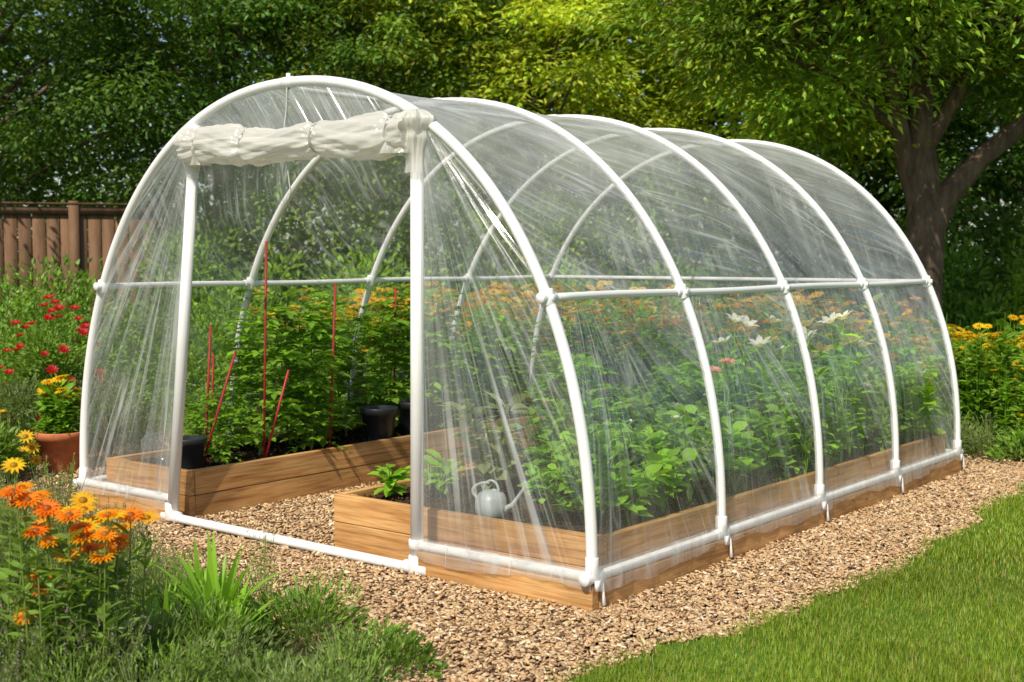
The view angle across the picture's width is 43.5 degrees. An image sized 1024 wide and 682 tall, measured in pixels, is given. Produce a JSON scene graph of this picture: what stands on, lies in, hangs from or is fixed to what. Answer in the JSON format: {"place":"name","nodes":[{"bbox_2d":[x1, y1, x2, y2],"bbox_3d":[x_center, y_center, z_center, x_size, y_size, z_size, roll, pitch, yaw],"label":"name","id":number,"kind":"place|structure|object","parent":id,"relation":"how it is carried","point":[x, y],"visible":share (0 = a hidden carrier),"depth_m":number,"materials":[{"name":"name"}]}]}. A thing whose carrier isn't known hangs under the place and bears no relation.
{"place":"outdoors","nodes":[
{"label":"outdoors","id":0,"kind":"place"},
{"bbox_2d":[9,562,402,681],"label":"flower bed soil","id":1,"kind":"structure","parent":0,"point":[303,651],"depth_m":5.03,"materials":[{"name":"brown soil"}]},
{"bbox_2d":[0,563,152,681],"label":"lavender plants","id":2,"kind":"object","parent":1,"relation":"on","point":[135,645],"visible":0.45,"depth_m":4.31,"materials":[{"name":"green plant"}]},
{"bbox_2d":[0,457,164,681],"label":"orange coneflowers","id":3,"kind":"object","parent":1,"relation":"on","point":[104,554],"visible":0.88,"depth_m":4.37,"materials":[{"name":"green plant"}]},
{"bbox_2d":[0,453,278,681],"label":"coneflowers","id":4,"kind":"object","parent":1,"relation":"on","point":[59,526],"visible":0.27,"depth_m":5.52,"materials":[{"name":"green plant"}]},
{"bbox_2d":[125,579,202,650],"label":"daylily plant","id":5,"kind":"object","parent":1,"relation":"on","point":[167,597],"visible":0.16,"depth_m":5.04,"materials":[{"name":"green plant"}]},
{"bbox_2d":[150,530,287,632],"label":"daylily plant","id":6,"kind":"object","parent":1,"relation":"on","point":[228,591],"visible":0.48,"depth_m":5.10,"materials":[{"name":"green plant"}]},
{"bbox_2d":[0,508,451,681],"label":"groundcover plants","id":7,"kind":"object","parent":1,"relation":"on","point":[194,644],"visible":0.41,"depth_m":4.67,"materials":[{"name":"green plant"}]},
{"bbox_2d":[187,572,278,656],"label":"daylily plant","id":8,"kind":"object","parent":1,"relation":"on","point":[218,609],"visible":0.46,"depth_m":4.93,"materials":[{"name":"green plant"}]},
{"bbox_2d":[2,412,1017,681],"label":"mulch path","id":9,"kind":"structure","parent":0,"point":[330,542],"depth_m":5.95,"materials":[{"name":"beige gravel"}]},
{"bbox_2d":[0,373,41,473],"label":"salvia shrub","id":10,"kind":"object","parent":9,"relation":"on","point":[11,389],"visible":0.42,"depth_m":9.49,"materials":[{"name":"green plant"}]},
{"bbox_2d":[0,410,41,481],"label":"daisy shrub","id":11,"kind":"object","parent":9,"relation":"on","point":[7,443],"visible":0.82,"depth_m":8.79,"materials":[{"name":"yellow plant"}]},
{"bbox_2d":[29,374,81,473],"bbox_3d":[-3.244,0.585,9.191,0.395,0.690,0.422,0,4,-4],"label":"terracotta pot","id":12,"kind":"object","parent":9,"relation":"on","point":[57,435],"visible":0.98,"depth_m":9.07,"materials":[{"name":"ceramic"}]},
{"bbox_2d":[73,358,157,462],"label":"lavender shrub","id":13,"kind":"object","parent":9,"relation":"on","point":[107,447],"visible":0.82,"depth_m":9.78,"materials":[{"name":"green plant"}]},
{"bbox_2d":[106,398,603,517],"bbox_3d":[-0.867,0.778,9.418,0.824,0.295,4.304,3,5,38],"label":"raised garden bed","id":14,"kind":"object","parent":9,"relation":"on","point":[253,478],"visible":0.52,"depth_m":8.20,"materials":[{"name":"brown wood"}]},
{"bbox_2d":[169,435,206,469],"bbox_3d":[-1.958,0.679,7.759,0.227,0.190,0.227,3,5,38],"label":"black nursery pot","id":15,"kind":"object","parent":14,"relation":"on","point":[193,447],"visible":0.72,"depth_m":7.69,"materials":[{"name":"plastic"}]},
{"bbox_2d":[183,388,225,457],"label":"tomato plant","id":16,"kind":"object","parent":14,"relation":"on","point":[193,416],"visible":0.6,"depth_m":8.16,"materials":[{"name":"green plant"}]},
{"bbox_2d":[191,390,242,463],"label":"tomato plant","id":17,"kind":"object","parent":14,"relation":"on","point":[219,429],"visible":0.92,"depth_m":7.94,"materials":[{"name":"green plant"}]},
{"bbox_2d":[191,338,266,450],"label":"tomato plant","id":18,"kind":"object","parent":14,"relation":"on","point":[230,395],"visible":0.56,"depth_m":8.41,"materials":[{"name":"green plant"}]},
{"bbox_2d":[263,241,267,457],"bbox_3d":[-1.554,0.084,8.076,0.051,1.420,0.015,0,4,5],"label":"plant stake","id":19,"kind":"object","parent":14,"relation":"on","point":[265,335],"visible":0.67,"depth_m":8.07,"materials":[{"name":"red paint"}]},
{"bbox_2d":[218,306,320,454],"bbox_3d":[-1.621,0.259,8.322,0.666,0.970,0.635,3,5,38],"label":"tomato plant","id":20,"kind":"object","parent":14,"relation":"on","point":[271,404],"visible":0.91,"depth_m":8.27,"materials":[{"name":"green plant"}]},
{"bbox_2d":[227,289,341,445],"bbox_3d":[-1.495,0.180,8.718,0.686,1.076,0.731,3,5,38],"label":"tomato plant","id":21,"kind":"object","parent":14,"relation":"on","point":[292,324],"visible":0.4,"depth_m":8.63,"materials":[{"name":"green plant"}]},
{"bbox_2d":[267,338,350,454],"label":"tomato plant","id":22,"kind":"object","parent":14,"relation":"on","point":[328,366],"visible":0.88,"depth_m":8.38,"materials":[{"name":"green plant"}]},
{"bbox_2d":[267,289,365,446],"bbox_3d":[-1.360,0.175,8.813,0.722,1.073,0.689,3,5,38],"label":"tomato plant","id":23,"kind":"object","parent":14,"relation":"on","point":[319,340],"visible":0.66,"depth_m":8.69,"materials":[{"name":"green plant"}]},
{"bbox_2d":[308,300,392,436],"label":"tomato plant","id":24,"kind":"object","parent":14,"relation":"on","point":[368,359],"visible":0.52,"depth_m":9.16,"materials":[{"name":"green plant"}]},
{"bbox_2d":[359,405,397,441],"bbox_3d":[-0.923,0.578,8.899,0.268,0.240,0.268,3,5,38],"label":"black nursery pot","id":25,"kind":"object","parent":14,"relation":"on","point":[378,421],"visible":0.8,"depth_m":8.81,"materials":[{"name":"plastic"}]},
{"bbox_2d":[349,285,432,429],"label":"tomato plant","id":26,"kind":"object","parent":14,"relation":"on","point":[383,387],"visible":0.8,"depth_m":9.34,"materials":[{"name":"green plant"}]},
{"bbox_2d":[394,399,431,435],"bbox_3d":[-0.707,0.554,9.186,0.268,0.250,0.268,3,5,38],"label":"black nursery pot","id":27,"kind":"object","parent":14,"relation":"on","point":[403,406],"visible":0.44,"depth_m":9.11,"materials":[{"name":"plastic"}]},
{"bbox_2d":[377,292,461,416],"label":"tomato plant","id":28,"kind":"object","parent":14,"relation":"on","point":[434,341],"visible":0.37,"depth_m":9.54,"materials":[{"name":"green plant"}]},
{"bbox_2d":[408,291,482,421],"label":"tomato plant","id":29,"kind":"object","parent":14,"relation":"on","point":[440,325],"visible":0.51,"depth_m":9.87,"materials":[{"name":"green plant"}]},
{"bbox_2d":[424,322,497,427],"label":"tomato plant","id":30,"kind":"object","parent":14,"relation":"on","point":[461,377],"visible":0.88,"depth_m":9.57,"materials":[{"name":"green plant"}]},
{"bbox_2d":[457,303,528,415],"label":"tomato plant","id":31,"kind":"object","parent":14,"relation":"on","point":[506,345],"visible":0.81,"depth_m":10.11,"materials":[{"name":"green plant"}]},
{"bbox_2d":[462,312,534,408],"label":"tomato plant","id":32,"kind":"object","parent":14,"relation":"on","point":[517,390],"visible":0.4,"depth_m":10.52,"materials":[{"name":"green plant"}]},
{"bbox_2d":[525,320,580,410],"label":"tomato plant","id":33,"kind":"object","parent":14,"relation":"on","point":[542,343],"visible":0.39,"depth_m":10.57,"materials":[{"name":"green plant"}]},
{"bbox_2d":[73,73,964,612],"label":"greenhouse hoop tunnel","id":34,"kind":"structure","parent":9,"relation":"on","point":[403,125],"depth_m":6.89,"materials":[{"name":"white plastic"}]},
{"bbox_2d":[334,425,944,570],"bbox_3d":[1.061,0.877,7.930,1.719,0.295,4.284,3,5,38],"label":"raised garden bed","id":35,"kind":"object","parent":9,"relation":"on","point":[366,520],"visible":0.36,"depth_m":6.59,"materials":[{"name":"brown wood"}]},
{"bbox_2d":[368,463,409,496],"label":"lettuce seedling","id":36,"kind":"object","parent":35,"relation":"on","point":[387,477],"visible":0.94,"depth_m":6.83,"materials":[{"name":"green plant"}]},
{"bbox_2d":[424,449,465,497],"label":"lettuce seedling","id":37,"kind":"object","parent":35,"relation":"on","point":[439,478],"visible":0.94,"depth_m":6.92,"materials":[{"name":"green plant"}]},
{"bbox_2d":[437,391,536,488],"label":"sage plant","id":38,"kind":"object","parent":35,"relation":"on","point":[490,448],"visible":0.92,"depth_m":6.69,"materials":[{"name":"green plant"}]},
{"bbox_2d":[471,479,528,517],"bbox_3d":[-0.054,0.774,6.346,0.324,0.188,0.164,2,4,23],"label":"watering can","id":39,"kind":"object","parent":35,"relation":"on","point":[491,502],"visible":0.94,"depth_m":6.31,"materials":[{"name":"grey plastic"}]},
{"bbox_2d":[512,400,573,457],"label":"pepper plant","id":40,"kind":"object","parent":35,"relation":"on","point":[559,404],"visible":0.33,"depth_m":7.50,"materials":[{"name":"green plant"}]},
{"bbox_2d":[512,434,578,503],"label":"pepper plant","id":41,"kind":"object","parent":35,"relation":"on","point":[535,452],"visible":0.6,"depth_m":6.69,"materials":[{"name":"green plant"}]},
{"bbox_2d":[517,460,576,523],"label":"pepper plant","id":42,"kind":"object","parent":35,"relation":"on","point":[538,480],"visible":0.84,"depth_m":6.18,"materials":[{"name":"green plant"}]},
{"bbox_2d":[516,350,591,458],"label":"vegetable plant","id":43,"kind":"object","parent":35,"relation":"on","point":[549,372],"visible":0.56,"depth_m":7.81,"materials":[{"name":"green plant"}]},
{"bbox_2d":[529,407,594,479],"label":"pepper plant","id":44,"kind":"object","parent":35,"relation":"on","point":[547,432],"visible":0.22,"depth_m":7.13,"materials":[{"name":"green plant"}]},
{"bbox_2d":[541,354,624,448],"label":"vegetable plant","id":45,"kind":"object","parent":35,"relation":"on","point":[591,363],"visible":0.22,"depth_m":8.04,"materials":[{"name":"green plant"}]},
{"bbox_2d":[547,438,632,515],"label":"pepper plant","id":46,"kind":"object","parent":35,"relation":"on","point":[574,464],"visible":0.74,"depth_m":6.04,"materials":[{"name":"green plant"}]},
{"bbox_2d":[557,377,626,471],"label":"vegetable plant","id":47,"kind":"object","parent":35,"relation":"on","point":[597,404],"visible":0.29,"depth_m":7.50,"materials":[{"name":"green plant"}]},
{"bbox_2d":[559,416,647,514],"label":"pepper plant","id":48,"kind":"object","parent":35,"relation":"on","point":[617,444],"visible":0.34,"depth_m":6.40,"materials":[{"name":"green plant"}]},
{"bbox_2d":[564,420,645,491],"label":"pepper plant","id":49,"kind":"object","parent":35,"relation":"on","point":[592,437],"visible":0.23,"depth_m":6.78,"materials":[{"name":"green plant"}]},
{"bbox_2d":[605,462,673,524],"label":"pepper plant","id":50,"kind":"object","parent":35,"relation":"on","point":[631,486],"visible":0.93,"depth_m":6.10,"materials":[{"name":"green plant"}]},
{"bbox_2d":[606,393,674,463],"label":"vegetable plant","id":51,"kind":"object","parent":35,"relation":"on","point":[629,414],"visible":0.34,"depth_m":7.82,"materials":[{"name":"green plant"}]},
{"bbox_2d":[617,422,680,475],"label":"pepper plant","id":52,"kind":"object","parent":35,"relation":"on","point":[654,438],"visible":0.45,"depth_m":7.05,"materials":[{"name":"green plant"}]},
{"bbox_2d":[636,448,699,513],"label":"pepper plant","id":53,"kind":"object","parent":35,"relation":"on","point":[673,479],"visible":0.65,"depth_m":6.36,"materials":[{"name":"green plant"}]},
{"bbox_2d":[645,366,699,450],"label":"vegetable plant","id":54,"kind":"object","parent":35,"relation":"on","point":[669,388],"visible":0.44,"depth_m":8.23,"materials":[{"name":"green plant"}]},
{"bbox_2d":[646,402,707,460],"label":"pepper plant","id":55,"kind":"object","parent":35,"relation":"on","point":[680,406],"visible":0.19,"depth_m":7.44,"materials":[{"name":"green plant"}]},
{"bbox_2d":[574,304,789,432],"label":"orange zinnia flowers","id":56,"kind":"object","parent":35,"relation":"on","point":[666,344],"visible":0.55,"depth_m":8.76,"materials":[{"name":"green plant"}]},
{"bbox_2d":[671,366,707,441],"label":"vegetable plant","id":57,"kind":"object","parent":35,"relation":"on","point":[700,396],"visible":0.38,"depth_m":8.43,"materials":[{"name":"green plant"}]},
{"bbox_2d":[655,394,735,501],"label":"pepper plant","id":58,"kind":"object","parent":35,"relation":"on","point":[683,443],"visible":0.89,"depth_m":6.69,"materials":[{"name":"green plant"}]},
{"bbox_2d":[691,416,769,491],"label":"pepper plant","id":59,"kind":"object","parent":35,"relation":"on","point":[738,441],"visible":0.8,"depth_m":7.00,"materials":[{"name":"green plant"}]},
{"bbox_2d":[687,356,774,452],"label":"vegetable plant","id":60,"kind":"object","parent":35,"relation":"on","point":[733,389],"visible":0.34,"depth_m":7.94,"materials":[{"name":"green plant"}]},
{"bbox_2d":[729,403,798,480],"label":"pepper plant","id":61,"kind":"object","parent":35,"relation":"on","point":[752,419],"visible":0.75,"depth_m":7.36,"materials":[{"name":"green plant"}]},
{"bbox_2d":[660,353,927,497],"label":"pink flowers","id":62,"kind":"object","parent":35,"relation":"on","point":[886,436],"visible":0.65,"depth_m":8.16,"materials":[{"name":"green plant"}]},
{"bbox_2d":[712,310,876,473],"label":"white lily flowers","id":63,"kind":"object","parent":35,"relation":"on","point":[760,342],"visible":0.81,"depth_m":7.83,"materials":[{"name":"green plant"}]},
{"bbox_2d":[753,367,837,473],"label":"vegetable plant","id":64,"kind":"object","parent":35,"relation":"on","point":[794,427],"visible":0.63,"depth_m":7.60,"materials":[{"name":"green plant"}]},
{"bbox_2d":[795,392,866,466],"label":"vegetable plant","id":65,"kind":"object","parent":35,"relation":"on","point":[837,440],"visible":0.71,"depth_m":7.80,"materials":[{"name":"green plant"}]},
{"bbox_2d":[821,378,876,459],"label":"vegetable plant","id":66,"kind":"object","parent":35,"relation":"on","point":[860,407],"visible":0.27,"depth_m":8.23,"materials":[{"name":"green plant"}]},
{"bbox_2d":[833,361,887,445],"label":"vegetable plant","id":67,"kind":"object","parent":35,"relation":"on","point":[872,388],"visible":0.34,"depth_m":8.54,"materials":[{"name":"green plant"}]},
{"bbox_2d":[863,364,936,443],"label":"vegetable plant","id":68,"kind":"object","parent":35,"relation":"on","point":[913,410],"visible":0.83,"depth_m":8.73,"materials":[{"name":"green plant"}]},
{"bbox_2d":[871,347,945,435],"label":"vegetable plant","id":69,"kind":"object","parent":35,"relation":"on","point":[913,351],"visible":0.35,"depth_m":9.03,"materials":[{"name":"green plant"}]},
{"bbox_2d":[0,0,1021,267],"label":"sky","id":70,"kind":"structure","parent":0,"point":[440,250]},
{"bbox_2d":[3,265,1023,461],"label":"ground","id":71,"kind":"structure","parent":0,"point":[448,282],"depth_m":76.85,"materials":[{"name":"green plant"}]},
{"bbox_2d":[0,4,55,233],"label":"oak tree","id":72,"kind":"object","parent":71,"relation":"on","point":[10,57],"visible":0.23,"depth_m":19.21,"materials":[{"name":"green plant"}]},
{"bbox_2d":[0,294,143,446],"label":"red dahlia shrub","id":73,"kind":"object","parent":71,"relation":"on","point":[40,357],"visible":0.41,"depth_m":10.18,"materials":[{"name":"green plant"}]},
{"bbox_2d":[0,201,156,383],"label":"wooden fence","id":74,"kind":"object","parent":71,"relation":"on","point":[73,226],"visible":0.38,"depth_m":14.60,"materials":[{"name":"brown wood"}]},
{"bbox_2d":[0,254,166,436],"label":"garden shrub","id":75,"kind":"object","parent":71,"relation":"on","point":[6,334],"visible":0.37,"depth_m":11.16,"materials":[{"name":"green plant"}]},
{"bbox_2d":[0,254,174,408],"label":"garden shrub","id":76,"kind":"object","parent":71,"relation":"on","point":[82,278],"visible":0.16,"depth_m":13.29,"materials":[{"name":"green plant"}]},
{"bbox_2d":[0,0,289,283],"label":"oak tree","id":77,"kind":"object","parent":71,"relation":"on","point":[12,91],"visible":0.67,"depth_m":15.96,"materials":[{"name":"green plant"}]},
{"bbox_2d":[84,219,256,399],"bbox_3d":[-3.725,-0.327,14.270,2.122,2.068,1.910,1,4,9],"label":"laurel shrub","id":78,"kind":"object","parent":71,"relation":"on","point":[173,248],"visible":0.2,"depth_m":14.09,"materials":[{"name":"green plant"}]},
{"bbox_2d":[122,277,288,427],"bbox_3d":[-2.744,0.088,12.142,2.038,1.461,2.320,-2,4,-31],"label":"garden shrub","id":79,"kind":"object","parent":71,"relation":"on","point":[194,381],"visible":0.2,"depth_m":11.85,"materials":[{"name":"green plant"}]},
{"bbox_2d":[0,0,431,282],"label":"oak tree","id":80,"kind":"object","parent":71,"relation":"on","point":[221,178],"visible":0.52,"depth_m":16.13,"materials":[{"name":"green plant"}]},
{"bbox_2d":[170,237,342,400],"bbox_3d":[-2.678,-0.207,13.982,2.081,1.845,2.257,0,4,4],"label":"laurel shrub","id":81,"kind":"object","parent":71,"relation":"on","point":[209,301],"visible":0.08,"depth_m":13.83,"materials":[{"name":"green plant"}]},
{"bbox_2d":[171,323,356,442],"bbox_3d":[-2.124,0.368,10.819,1.540,1.079,1.447,-2,4,-28],"label":"garden shrub","id":82,"kind":"object","parent":71,"relation":"on","point":[224,364],"visible":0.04,"depth_m":10.61,"materials":[{"name":"green plant"}]},
{"bbox_2d":[200,0,541,297],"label":"oak tree","id":83,"kind":"object","parent":71,"relation":"on","point":[415,84],"visible":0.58,"depth_m":16.83,"materials":[{"name":"green plant"}]},
{"bbox_2d":[288,239,456,328],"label":"laurel shrub","id":84,"kind":"object","parent":71,"relation":"on","point":[361,271],"visible":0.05,"depth_m":14.06,"materials":[{"name":"green plant"}]},
{"bbox_2d":[238,0,548,291],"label":"maple tree","id":85,"kind":"object","parent":71,"relation":"on","point":[430,136],"visible":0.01,"depth_m":22.34,"materials":[{"name":"green plant"}]},
{"bbox_2d":[243,280,649,416],"bbox_3d":[-0.451,0.055,12.684,2.173,1.305,4.494,3,5,38],"label":"wildflower border","id":86,"kind":"object","parent":71,"relation":"on","point":[403,374],"visible":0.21,"depth_m":11.76,"materials":[{"name":"green plant"}]},
{"bbox_2d":[0,0,1023,340],"bbox_3d":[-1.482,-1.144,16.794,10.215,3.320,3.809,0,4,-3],"label":"hedge","id":87,"kind":"object","parent":71,"relation":"on","point":[602,221],"visible":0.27,"depth_m":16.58,"materials":[{"name":"green plant"}]},
{"bbox_2d":[0,387,1023,461],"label":"border groundcover","id":88,"kind":"object","parent":71,"relation":"on","point":[974,442],"visible":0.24,"depth_m":9.97,"materials":[{"name":"green plant"}]},
{"bbox_2d":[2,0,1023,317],"bbox_3d":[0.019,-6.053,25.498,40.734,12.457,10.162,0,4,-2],"label":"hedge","id":89,"kind":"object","parent":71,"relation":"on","point":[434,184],"visible":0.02,"depth_m":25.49,"materials":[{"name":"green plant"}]},
{"bbox_2d":[305,0,750,289],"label":"maple tree","id":90,"kind":"object","parent":71,"relation":"on","point":[532,99],"visible":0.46,"depth_m":17.22,"materials":[{"name":"green plant"}]},
{"bbox_2d":[466,250,648,309],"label":"laurel shrub","id":91,"kind":"object","parent":71,"relation":"on","point":[567,282],"visible":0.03,"depth_m":14.36,"materials":[{"name":"green plant"}]},
{"bbox_2d":[353,279,940,426],"bbox_3d":[1.176,0.062,12.620,5.498,1.299,2.610,3,5,38],"label":"wildflower border","id":92,"kind":"object","parent":71,"relation":"on","point":[609,348],"visible":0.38,"depth_m":11.73,"materials":[{"name":"green plant"}]},
{"bbox_2d":[619,246,784,327],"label":"laurel shrub","id":93,"kind":"object","parent":71,"relation":"on","point":[701,299],"visible":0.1,"depth_m":14.42,"materials":[{"name":"green plant"}]},
{"bbox_2d":[489,0,945,303],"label":"maple tree","id":94,"kind":"object","parent":71,"relation":"on","point":[756,133],"visible":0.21,"depth_m":18.25,"materials":[{"name":"green plant"}]},
{"bbox_2d":[558,0,1023,381],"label":"shade tree","id":95,"kind":"object","parent":71,"relation":"on","point":[797,32],"visible":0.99,"depth_m":12.45,"materials":[{"name":"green plant"}]},
{"bbox_2d":[631,5,1023,319],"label":"oak tree","id":96,"kind":"object","parent":71,"relation":"on","point":[876,175],"visible":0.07,"depth_m":20.97,"materials":[{"name":"green plant"}]},
{"bbox_2d":[769,136,1023,339],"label":"hedge","id":97,"kind":"object","parent":71,"relation":"on","point":[891,236],"visible":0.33,"depth_m":16.28,"materials":[{"name":"green plant"}]},
{"bbox_2d":[822,2,1023,300],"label":"oak tree","id":98,"kind":"object","parent":71,"relation":"on","point":[1011,169],"visible":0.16,"depth_m":19.01,"materials":[{"name":"green plant"}]},
{"bbox_2d":[871,310,1023,453],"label":"yellow flower border","id":99,"kind":"object","parent":71,"relation":"on","point":[982,362],"visible":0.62,"depth_m":10.39,"materials":[{"name":"green plant"}]},
{"bbox_2d":[888,233,1021,349],"bbox_3d":[5.185,-0.279,14.584,2.213,1.912,1.695,-1,4,-11],"label":"laurel shrub","id":100,"kind":"object","parent":71,"relation":"on","point":[960,312],"visible":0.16,"depth_m":14.39,"materials":[{"name":"green plant"}]},
{"bbox_2d":[972,233,1023,340],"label":"laurel shrub","id":101,"kind":"object","parent":71,"relation":"on","point":[1016,286],"visible":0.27,"depth_m":14.17,"materials":[{"name":"green plant"}]},
{"bbox_2d":[992,370,1023,458],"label":"yellow flower border","id":102,"kind":"object","parent":71,"relation":"on","point":[1003,416],"visible":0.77,"depth_m":9.70,"materials":[{"name":"green plant"}]},
{"bbox_2d":[543,481,1023,681],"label":"lawn grass","id":103,"kind":"structure","parent":0,"point":[925,665],"depth_m":5.23,"materials":[{"name":"green plant"}]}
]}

